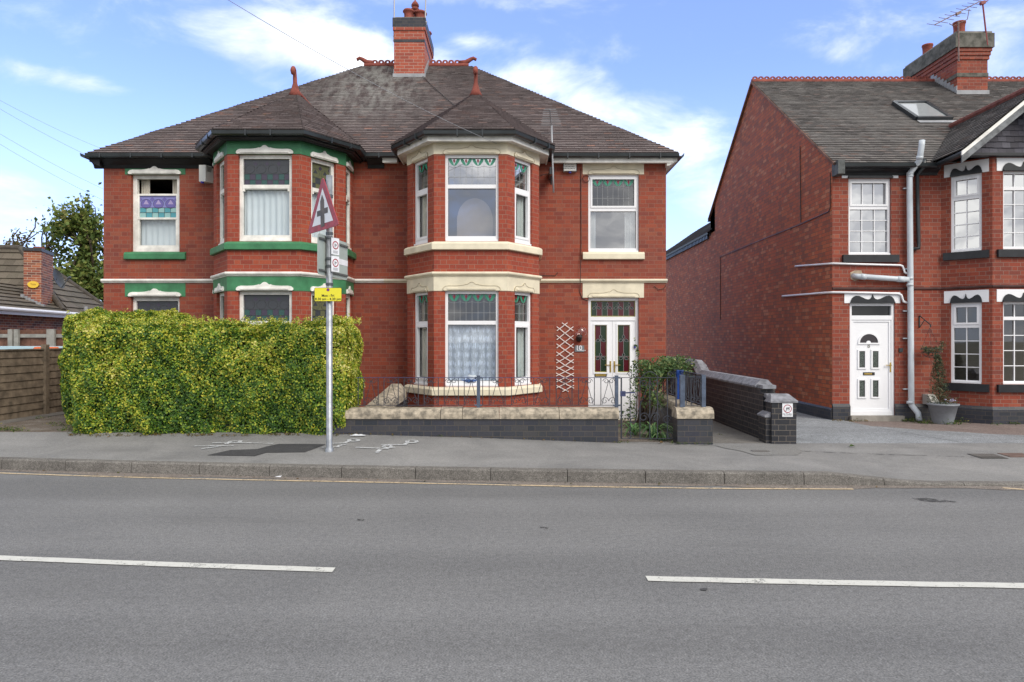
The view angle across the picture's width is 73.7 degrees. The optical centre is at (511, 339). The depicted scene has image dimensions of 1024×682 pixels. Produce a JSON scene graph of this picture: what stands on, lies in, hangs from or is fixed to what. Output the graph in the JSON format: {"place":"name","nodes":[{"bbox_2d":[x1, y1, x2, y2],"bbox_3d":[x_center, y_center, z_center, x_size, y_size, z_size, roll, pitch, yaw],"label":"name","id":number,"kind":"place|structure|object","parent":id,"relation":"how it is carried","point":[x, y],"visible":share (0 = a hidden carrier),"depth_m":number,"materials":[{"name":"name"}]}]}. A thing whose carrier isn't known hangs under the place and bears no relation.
{"place":"outdoors","nodes":[
{"label":"outdoors","id":0,"kind":"place"},
{"bbox_2d":[0,411,63,423],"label":"curb","id":1,"kind":"structure","parent":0,"point":[28,418],"depth_m":12.36,"materials":[{"name":"concrete"}]},
{"bbox_2d":[3,216,57,258],"bbox_3d":[-24.119,-2.428,33.931,3.337,8.260,1.728,0,0,0],"label":"tree","id":2,"kind":"object","parent":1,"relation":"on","point":[22,242],"visible":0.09,"depth_m":33.87,"materials":[{"name":"green plant"}]},
{"bbox_2d":[0,329,62,345],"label":"fence","id":3,"kind":"object","parent":1,"relation":"on","point":[26,337],"visible":0.16,"depth_m":15.54,"materials":[{"name":"wood"}]},
{"bbox_2d":[0,346,62,348],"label":"paddling pool","id":4,"kind":"structure","parent":1,"relation":"on","point":[20,347],"depth_m":14.40,"materials":[{"name":"blue"}]},
{"bbox_2d":[0,344,71,420],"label":"timber fence","id":5,"kind":"object","parent":1,"relation":"on","point":[30,382],"visible":0.34,"depth_m":12.57,"materials":[{"name":"brown wood"}]},
{"bbox_2d":[28,182,103,302],"bbox_3d":[-20.865,-2.908,33.161,5.492,9.223,4.162,0,0,-32],"label":"tree","id":6,"kind":"object","parent":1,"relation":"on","point":[85,270],"visible":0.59,"depth_m":32.51,"materials":[{"name":"green plant"}]},
{"bbox_2d":[0,144,101,199],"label":"overhead cable","id":7,"kind":"object","parent":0,"point":[54,175],"visible":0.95,"depth_m":27.42,"materials":[{"name":"grey metal"}]},
{"bbox_2d":[2,135,102,188],"bbox_3d":[-18.413,-7.178,27.000,0.010,1.204,6.086,0,0,10],"label":"overhead cable","id":8,"kind":"object","parent":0,"point":[50,162],"visible":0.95,"depth_m":27.23,"materials":[{"name":"grey metal"}]},
{"bbox_2d":[0,415,674,442],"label":"front garden","id":9,"kind":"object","parent":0,"point":[37,425],"visible":0.06,"depth_m":11.20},
{"bbox_2d":[0,416,83,433],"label":"weeds","id":10,"kind":"object","parent":9,"relation":"on","point":[16,429],"visible":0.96,"depth_m":10.48,"materials":[{"name":"green plant"}]},
{"bbox_2d":[57,306,364,434],"bbox_3d":[-5.011,0.476,11.465,5.391,2.148,3.053,0,0,0],"label":"hedge","id":11,"kind":"object","parent":9,"relation":"on","point":[142,371],"visible":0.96,"depth_m":10.18,"materials":[{"name":"green plant"}]},
{"bbox_2d":[365,384,407,406],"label":"dividing wall","id":12,"kind":"structure","parent":9,"relation":"on","point":[391,395],"depth_m":11.61,"materials":[{"name":"beige stone"}]},
{"bbox_2d":[618,422,646,436],"bbox_3d":[2.012,1.518,11.314,0.968,0.267,0.680,0,0,-22],"label":"strappy plant","id":13,"kind":"object","parent":9,"relation":"on","point":[633,427],"visible":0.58,"depth_m":11.25,"materials":[{"name":"green plant"}]},
{"bbox_2d":[624,422,672,437],"bbox_3d":[2.276,1.486,11.018,1.130,0.310,0.991,0,0,0],"label":"strappy plant","id":14,"kind":"object","parent":9,"relation":"on","point":[653,427],"visible":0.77,"depth_m":10.92,"materials":[{"name":"green plant"}]},
{"bbox_2d":[619,338,696,427],"bbox_3d":[2.620,0.812,12.396,1.102,1.687,1.501,0,0,43],"label":"shrub","id":15,"kind":"object","parent":9,"relation":"on","point":[664,367],"visible":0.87,"depth_m":12.25,"materials":[{"name":"green plant"}]},
{"bbox_2d":[648,431,671,439],"bbox_3d":[2.320,1.516,10.644,0.642,0.174,0.565,0,0,0],"label":"strappy plant","id":16,"kind":"object","parent":9,"relation":"on","point":[662,434],"visible":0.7,"depth_m":10.57,"materials":[{"name":"green plant"}]},
{"bbox_2d":[0,471,1023,681],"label":"road","id":17,"kind":"structure","parent":0,"point":[456,582],"depth_m":4.75,"materials":[{"name":"grey asphalt"}]},
{"bbox_2d":[0,555,334,571],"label":"line","id":18,"kind":"object","parent":17,"relation":"on","point":[177,564],"visible":1,"depth_m":5.13,"materials":[{"name":"white paint"}]},
{"bbox_2d":[0,472,829,488],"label":"edge line","id":19,"kind":"object","parent":17,"relation":"on","point":[422,483],"visible":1,"depth_m":8.02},
{"bbox_2d":[0,457,1023,485],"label":"kerb","id":20,"kind":"structure","parent":17,"relation":"on","point":[493,473],"depth_m":8.21,"materials":[{"name":"concrete"}]},
{"bbox_2d":[0,469,1023,489],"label":"road channel","id":21,"kind":"object","parent":17,"relation":"on","point":[531,482],"visible":1,"depth_m":8.08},
{"bbox_2d":[646,576,1023,587],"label":"line","id":22,"kind":"object","parent":17,"relation":"on","point":[847,582],"visible":1,"depth_m":4.75,"materials":[{"name":"white paint"}]},
{"bbox_2d":[913,498,954,501],"bbox_3d":[4.439,1.694,7.187,0.431,0.001,0.160,0,0,29],"label":"road stain","id":23,"kind":"object","parent":17,"relation":"on","point":[933,500],"visible":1,"depth_m":7.17,"materials":[{"name":"asphalt"}]},
{"bbox_2d":[0,432,1023,480],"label":"pavement","id":24,"kind":"structure","parent":0,"point":[939,461],"depth_m":9.21,"materials":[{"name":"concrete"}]},
{"bbox_2d":[209,444,324,455],"bbox_3d":[-3.313,1.496,9.253,1.419,0.062,0.642,0,0,0],"label":"pavement patch","id":25,"kind":"object","parent":24,"relation":"on","point":[282,448],"visible":1,"depth_m":9.22,"materials":[{"name":"grey asphalt"}]},
{"bbox_2d":[202,439,417,452],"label":"utility spray marks","id":26,"kind":"object","parent":24,"relation":"on","point":[348,440],"visible":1,"depth_m":9.55},
{"bbox_2d":[308,175,347,451],"bbox_3d":[-2.554,-0.326,9.357,0.500,3.755,1.040,0,0,-7],"label":"sign post","id":27,"kind":"object","parent":24,"relation":"on","point":[332,257],"visible":0.99,"depth_m":9.14,"materials":[{"name":"grey metal"}]},
{"bbox_2d":[70,432,614,442],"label":"fallen leaves","id":28,"kind":"object","parent":24,"relation":"on","point":[188,434],"visible":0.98,"depth_m":10.09,"materials":[{"name":"brown plant"}]},
{"bbox_2d":[317,406,618,442],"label":"garden wall","id":29,"kind":"structure","parent":24,"relation":"on","point":[590,424],"depth_m":10.17,"materials":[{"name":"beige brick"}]},
{"bbox_2d":[356,375,619,407],"bbox_3d":[-0.360,0.801,10.306,3.987,0.510,0.061,0,0,0],"label":"railing","id":30,"kind":"object","parent":29,"relation":"on","point":[478,378],"visible":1,"depth_m":10.30,"materials":[{"name":"metal"}]},
{"bbox_2d":[437,434,721,444],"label":"weeds","id":31,"kind":"object","parent":24,"relation":"on","point":[627,442],"visible":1,"depth_m":10.13,"materials":[{"name":"green plant"}]},
{"bbox_2d":[647,390,713,444],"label":"side garden wall","id":32,"kind":"structure","parent":24,"relation":"on","point":[691,424],"depth_m":10.17,"materials":[{"name":"grey brick"}]},
{"bbox_2d":[620,371,676,438],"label":"garden gate","id":33,"kind":"structure","parent":32,"relation":"attached to","point":[622,393],"depth_m":10.30,"materials":[{"name":"metal"}]},
{"bbox_2d":[659,369,705,406],"bbox_3d":[2.740,0.794,11.851,0.409,0.524,3.142,0,0,0],"label":"railing","id":34,"kind":"object","parent":32,"relation":"on","point":[682,385],"visible":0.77,"depth_m":10.34,"materials":[{"name":"metal"}]},
{"bbox_2d":[666,357,797,443],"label":"alley wall","id":35,"kind":"structure","parent":24,"relation":"on","point":[751,406],"depth_m":11.27,"materials":[{"name":"grey brick"}]},
{"bbox_2d":[782,403,792,416],"bbox_3d":[4.136,1.063,10.245,0.157,0.202,0.009,0,0,0],"label":"notice","id":36,"kind":"object","parent":35,"relation":"attached to","point":[787,409],"visible":1,"depth_m":10.24,"materials":[{"name":"white"}]},
{"bbox_2d":[716,445,801,454],"bbox_3d":[3.589,1.567,9.642,1.207,0.013,0.892,0,0,0],"label":"pavement patch","id":37,"kind":"object","parent":24,"relation":"on","point":[784,449],"visible":1,"depth_m":9.76,"materials":[{"name":"grey asphalt"}]},
{"bbox_2d":[751,450,769,451],"bbox_3d":[3.469,1.584,9.542,0.260,0.054,0.160,0,0,0],"label":"drain cover","id":38,"kind":"object","parent":24,"relation":"on","point":[760,450],"visible":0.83,"depth_m":9.53,"materials":[{"name":"metal"}]},
{"bbox_2d":[968,454,1007,458],"bbox_3d":[6.533,1.628,9.381,0.360,0.064,0.300,0,0,0],"label":"drain cover","id":39,"kind":"object","parent":24,"relation":"on","point":[988,456],"visible":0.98,"depth_m":9.33,"materials":[{"name":"metal"}]},
{"bbox_2d":[998,453,1023,456],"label":"drain cover","id":40,"kind":"object","parent":24,"relation":"on","point":[1014,454],"visible":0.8,"depth_m":9.47,"materials":[{"name":"metal"}]},
{"bbox_2d":[0,0,1023,300],"label":"sky","id":41,"kind":"structure","parent":0,"point":[676,75],"materials":[{"name":"blue"}]},
{"bbox_2d":[713,421,763,442],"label":"alley","id":42,"kind":"structure","parent":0,"point":[730,435],"depth_m":11.03,"materials":[{"name":"concrete"}]},
{"bbox_2d":[796,412,962,442],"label":"gravel drive","id":43,"kind":"structure","parent":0,"point":[811,429],"depth_m":11.62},
{"bbox_2d":[850,421,1023,434],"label":"forecourt","id":44,"kind":"structure","parent":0,"point":[1011,429],"depth_m":13.11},
{"bbox_2d":[926,355,959,424],"bbox_3d":[8.663,0.997,13.720,0.608,1.402,0.580,0,0,0],"label":"potted plant","id":45,"kind":"object","parent":44,"relation":"on","point":[942,411],"visible":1,"depth_m":13.65,"materials":[{"name":"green plant"}]},
{"bbox_2d":[902,416,1020,424],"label":"weeds","id":46,"kind":"object","parent":44,"relation":"on","point":[924,421],"visible":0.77,"depth_m":13.77,"materials":[{"name":"green plant"}]},
{"bbox_2d":[873,426,1023,442],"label":"drive apron","id":47,"kind":"object","parent":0,"point":[966,437],"visible":1,"depth_m":11.27,"materials":[{"name":"grey concrete"}]},
{"label":"ground","id":48,"kind":"structure","parent":0,"visible":0},
{"bbox_2d":[0,245,103,329],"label":"bungalow","id":49,"kind":"object","parent":48,"relation":"on","point":[47,303],"visible":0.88,"depth_m":21.36,"materials":[{"name":"brick"}]},
{"bbox_2d":[27,281,38,287],"bbox_3d":[-14.657,-1.674,20.901,0.290,0.210,0.062,0,0,-20],"label":"alarm box","id":50,"kind":"object","parent":49,"relation":"attached to","point":[32,284],"visible":1,"depth_m":20.88,"materials":[{"name":"yellow plastic"}]},
{"bbox_2d":[52,269,70,287],"bbox_3d":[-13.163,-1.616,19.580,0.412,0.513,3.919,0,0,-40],"label":"satellite dish","id":51,"kind":"object","parent":49,"relation":"attached to","point":[59,279],"visible":1,"depth_m":18.24,"materials":[{"name":"grey metal"}]},
{"bbox_2d":[80,0,683,420],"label":"semi detached house","id":52,"kind":"structure","parent":48,"relation":"on","point":[428,292],"depth_m":14.00,"materials":[{"name":"red brick"}]},
{"bbox_2d":[133,175,178,251],"bbox_3d":[-7.315,-2.586,14.166,0.990,1.592,0.182,0,0,0],"label":"window","id":53,"kind":"structure","parent":52,"relation":"in","point":[155,216],"depth_m":14.12,"materials":[{"name":"white paint"}]},
{"bbox_2d":[133,297,178,322],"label":"window","id":54,"kind":"structure","parent":52,"relation":"in","point":[145,303],"depth_m":14.12,"materials":[{"name":"white paint"}]},
{"bbox_2d":[199,165,212,182],"bbox_3d":[-6.236,-3.353,13.913,0.220,0.366,0.173,0,0,0],"label":"alarm box","id":55,"kind":"object","parent":52,"relation":"attached to","point":[205,173],"visible":0.99,"depth_m":13.85,"materials":[{"name":"white plastic"}]},
{"bbox_2d":[218,161,223,244],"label":"window","id":56,"kind":"structure","parent":52,"relation":"in","point":[222,163],"depth_m":13.14,"materials":[{"name":"white paint"}]},
{"bbox_2d":[220,292,223,318],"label":"window","id":57,"kind":"structure","parent":52,"relation":"in","point":[221,294],"depth_m":13.14,"materials":[{"name":"white paint"}]},
{"bbox_2d":[239,155,291,240],"bbox_3d":[-4.520,-2.593,12.603,0.980,1.595,0.155,0,0,0],"label":"window","id":58,"kind":"structure","parent":52,"relation":"in","point":[265,180],"depth_m":12.61,"materials":[{"name":"white paint"}]},
{"bbox_2d":[240,291,291,330],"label":"window","id":59,"kind":"structure","parent":52,"relation":"in","point":[261,304],"depth_m":12.61,"materials":[{"name":"white paint"}]},
{"bbox_2d":[311,292,333,320],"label":"window","id":60,"kind":"structure","parent":52,"relation":"in","point":[318,308],"depth_m":12.93,"materials":[{"name":"white paint"}]},
{"bbox_2d":[311,158,333,242],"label":"window","id":61,"kind":"structure","parent":52,"relation":"in","point":[319,169],"depth_m":12.94,"materials":[{"name":"white paint"}]},
{"bbox_2d":[346,294,349,317],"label":"window","id":62,"kind":"structure","parent":52,"relation":"in","point":[347,296],"depth_m":13.73,"materials":[{"name":"white paint"}]},
{"bbox_2d":[346,168,351,249],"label":"window","id":63,"kind":"structure","parent":52,"relation":"in","point":[347,171],"depth_m":13.73,"materials":[{"name":"white paint"}]},
{"bbox_2d":[229,0,496,143],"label":"overhead cable","id":64,"kind":"object","parent":52,"relation":"attached to","point":[351,71],"visible":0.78,"depth_m":9.20,"materials":[{"name":"grey metal"}]},
{"bbox_2d":[393,0,394,41],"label":"aerial mast","id":65,"kind":"object","parent":52,"relation":"attached to","point":[393,16],"visible":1,"depth_m":17.93,"materials":[{"name":"silver metal"}]},
{"bbox_2d":[414,292,427,385],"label":"window","id":66,"kind":"structure","parent":52,"relation":"in","point":[423,324],"depth_m":13.11,"materials":[{"name":"white plastic"}]},
{"bbox_2d":[414,158,427,245],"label":"window","id":67,"kind":"structure","parent":52,"relation":"in","point":[423,193],"depth_m":13.10,"materials":[{"name":"white plastic"}]},
{"bbox_2d":[423,77,453,104],"bbox_3d":[-1.851,-6.179,16.923,0.039,1.409,2.098,0,0,-28],"label":"aerial lead","id":68,"kind":"object","parent":52,"relation":"on","point":[438,91],"visible":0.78,"depth_m":16.82,"materials":[{"name":"black"}]},
{"bbox_2d":[445,291,498,385],"bbox_3d":[-0.737,-0.012,12.597,0.980,1.755,0.164,0,0,0],"label":"window","id":69,"kind":"structure","parent":52,"relation":"in","point":[462,359],"depth_m":12.65,"materials":[{"name":"white plastic"}]},
{"bbox_2d":[445,155,498,240],"bbox_3d":[-0.737,-2.593,12.568,0.980,1.595,0.105,0,0,0],"label":"window","id":70,"kind":"structure","parent":52,"relation":"in","point":[461,171],"depth_m":12.60,"materials":[{"name":"white plastic"}]},
{"bbox_2d":[457,198,492,235],"bbox_3d":[-0.700,-2.189,12.870,0.673,0.938,0.040,0,0,0],"label":"mirror back","id":71,"kind":"object","parent":52,"relation":"in","point":[474,217],"visible":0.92,"depth_m":12.85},
{"bbox_2d":[515,292,530,385],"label":"window","id":72,"kind":"structure","parent":52,"relation":"in","point":[520,324],"depth_m":13.10,"materials":[{"name":"white plastic"}]},
{"bbox_2d":[515,158,530,245],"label":"window","id":73,"kind":"structure","parent":52,"relation":"in","point":[522,169],"depth_m":13.07,"materials":[{"name":"white plastic"}]},
{"bbox_2d":[540,109,558,192],"bbox_3d":[0.778,-3.655,13.552,0.400,1.529,0.913,0,0,0],"label":"tv aerial","id":74,"kind":"object","parent":52,"relation":"attached to","point":[550,174],"visible":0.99,"depth_m":13.44,"materials":[{"name":"silver metal"}]},
{"bbox_2d":[556,323,573,391],"bbox_3d":[1.085,0.367,13.976,0.381,1.423,0.019,0,0,0],"label":"trellis","id":75,"kind":"object","parent":52,"relation":"attached to","point":[565,357],"visible":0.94,"depth_m":13.97,"materials":[{"name":"white wood"}]},
{"bbox_2d":[563,163,576,172],"bbox_3d":[1.185,-3.523,13.959,0.285,0.253,0.082,0,0,0],"label":"alarm box","id":76,"kind":"object","parent":52,"relation":"attached to","point":[569,167],"visible":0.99,"depth_m":13.93,"materials":[{"name":"white plastic"}]},
{"bbox_2d":[575,345,585,351],"bbox_3d":[1.396,0.191,13.992,0.222,0.131,0.017,0,0,0],"label":"house number","id":77,"kind":"object","parent":52,"relation":"attached to","point":[580,348],"visible":1,"depth_m":13.98,"materials":[{"name":"stone"}]},
{"bbox_2d":[574,327,586,340],"bbox_3d":[1.391,-0.115,13.880,0.249,0.314,0.249,0,0,30],"label":"wall lamp","id":78,"kind":"object","parent":52,"relation":"attached to","point":[578,337],"visible":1,"depth_m":13.86,"materials":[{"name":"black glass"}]},
{"bbox_2d":[591,321,611,406],"bbox_3d":[1.847,0.599,14.097,0.444,1.963,0.087,0,0,0],"label":"door","id":79,"kind":"structure","parent":52,"relation":"in","point":[601,331],"depth_m":14.09,"materials":[{"name":"white plastic"}]},
{"bbox_2d":[540,175,665,300],"bbox_3d":[1.868,-2.144,13.959,2.594,2.712,0.071,0,0,0],"label":"wall cable","id":80,"kind":"object","parent":52,"relation":"attached to","point":[580,262],"depth_m":13.98,"materials":[{"name":"black"}]},
{"bbox_2d":[588,175,637,251],"bbox_3d":[2.084,-2.585,14.091,1.038,1.599,0.152,0,0,0],"label":"window","id":81,"kind":"structure","parent":52,"relation":"in","point":[630,212],"depth_m":14.06,"materials":[{"name":"white plastic"}]},
{"bbox_2d":[612,321,634,415],"bbox_3d":[2.308,0.599,14.097,0.470,1.963,0.087,0,0,0],"label":"door","id":82,"kind":"structure","parent":52,"relation":"in","point":[623,332],"depth_m":14.09,"materials":[{"name":"white plastic"}]},
{"bbox_2d":[666,20,1023,423],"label":"terraced house","id":83,"kind":"structure","parent":48,"relation":"on","point":[922,161],"depth_m":14.61,"materials":[{"name":"brick"}]},
{"bbox_2d":[720,173,830,319],"bbox_3d":[6.700,-2.067,18.167,0.017,2.873,7.604,0,0,0],"label":"gable cable","id":84,"kind":"object","parent":83,"relation":"attached to","point":[762,239],"visible":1,"depth_m":18.81,"materials":[{"name":"black plastic"}]},
{"bbox_2d":[799,146,800,222],"bbox_3d":[6.700,-3.599,15.866,0.017,1.784,0.065,0,0,0],"label":"gable cable","id":85,"kind":"object","parent":83,"relation":"attached to","point":[800,192],"visible":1,"depth_m":15.85,"materials":[{"name":"black plastic"}]},
{"bbox_2d":[849,179,889,254],"bbox_3d":[7.497,-2.572,14.367,0.895,1.605,0.105,0,0,0],"label":"window","id":86,"kind":"structure","parent":83,"relation":"in","point":[869,199],"depth_m":14.40,"materials":[{"name":"white plastic"}]},
{"bbox_2d":[853,322,891,408],"bbox_3d":[7.574,0.550,14.366,0.798,1.829,0.108,0,0,0],"label":"door","id":87,"kind":"structure","parent":83,"relation":"in","point":[870,339],"depth_m":14.36,"materials":[{"name":"white plastic"}]},
{"bbox_2d":[919,316,930,327],"bbox_3d":[8.556,-0.369,14.144,0.023,0.257,0.316,0,0,-11],"label":"basket bracket","id":88,"kind":"object","parent":83,"relation":"attached to","point":[923,321],"visible":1,"depth_m":14.20,"materials":[{"name":"black metal"}]},
{"bbox_2d":[920,328,946,357],"bbox_3d":[8.654,0.078,14.014,0.495,0.615,0.405,0,0,0],"label":"hanging basket","id":89,"kind":"object","parent":88,"relation":"hanging from","point":[927,350],"visible":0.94,"depth_m":13.97,"materials":[{"name":"green plant"}]},
{"bbox_2d":[922,394,938,403],"bbox_3d":[8.727,1.251,14.190,0.260,0.220,0.220,0,0,0],"label":"vent cowl","id":90,"kind":"object","parent":83,"relation":"attached to","point":[925,398],"visible":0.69,"depth_m":14.21,"materials":[{"name":"grey"}]},
{"bbox_2d":[930,0,986,61],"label":"tv aerial","id":91,"kind":"object","parent":83,"relation":"attached to","point":[958,13],"visible":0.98,"depth_m":17.88,"materials":[{"name":"silver metal"}]},
{"bbox_2d":[951,173,981,251],"bbox_3d":[9.336,-2.585,14.017,0.447,1.570,0.451,0,0,0],"label":"window","id":92,"kind":"structure","parent":83,"relation":"in","point":[966,190],"depth_m":14.02,"materials":[{"name":"white plastic"}]},
{"bbox_2d":[951,302,981,383],"bbox_3d":[9.359,0.075,14.040,0.180,1.650,0.540,0,0,-45],"label":"window","id":93,"kind":"structure","parent":83,"relation":"in","point":[955,353],"depth_m":14.08,"materials":[{"name":"white plastic"}]},
{"bbox_2d":[979,0,987,44],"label":"aerial mast","id":94,"kind":"object","parent":83,"relation":"attached to","point":[982,3],"visible":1,"depth_m":17.88,"materials":[{"name":"grey metal"}]},
{"bbox_2d":[1003,171,1023,248],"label":"window","id":95,"kind":"structure","parent":83,"relation":"in","point":[1013,181],"depth_m":13.76,"materials":[{"name":"white glass"}]},
{"bbox_2d":[1003,302,1023,383],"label":"window","id":96,"kind":"structure","parent":83,"relation":"in","point":[1013,365],"depth_m":13.84,"materials":[{"name":"white plastic"}]},
{"bbox_3d":[-0.773,0.775,12.660,0.340,0.050,0.340,0,0,0],"label":"dish","id":97,"kind":"object","parent":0,"visible":0},
{"bbox_2d":[467,375,476,379],"bbox_3d":[-0.742,0.645,12.719,0.212,0.270,0.209,0,0,44],"label":"ornament","id":98,"kind":"object","parent":97,"relation":"on","point":[471,376],"visible":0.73,"depth_m":12.63,"materials":[{"name":"white ceramic"}]}
]}

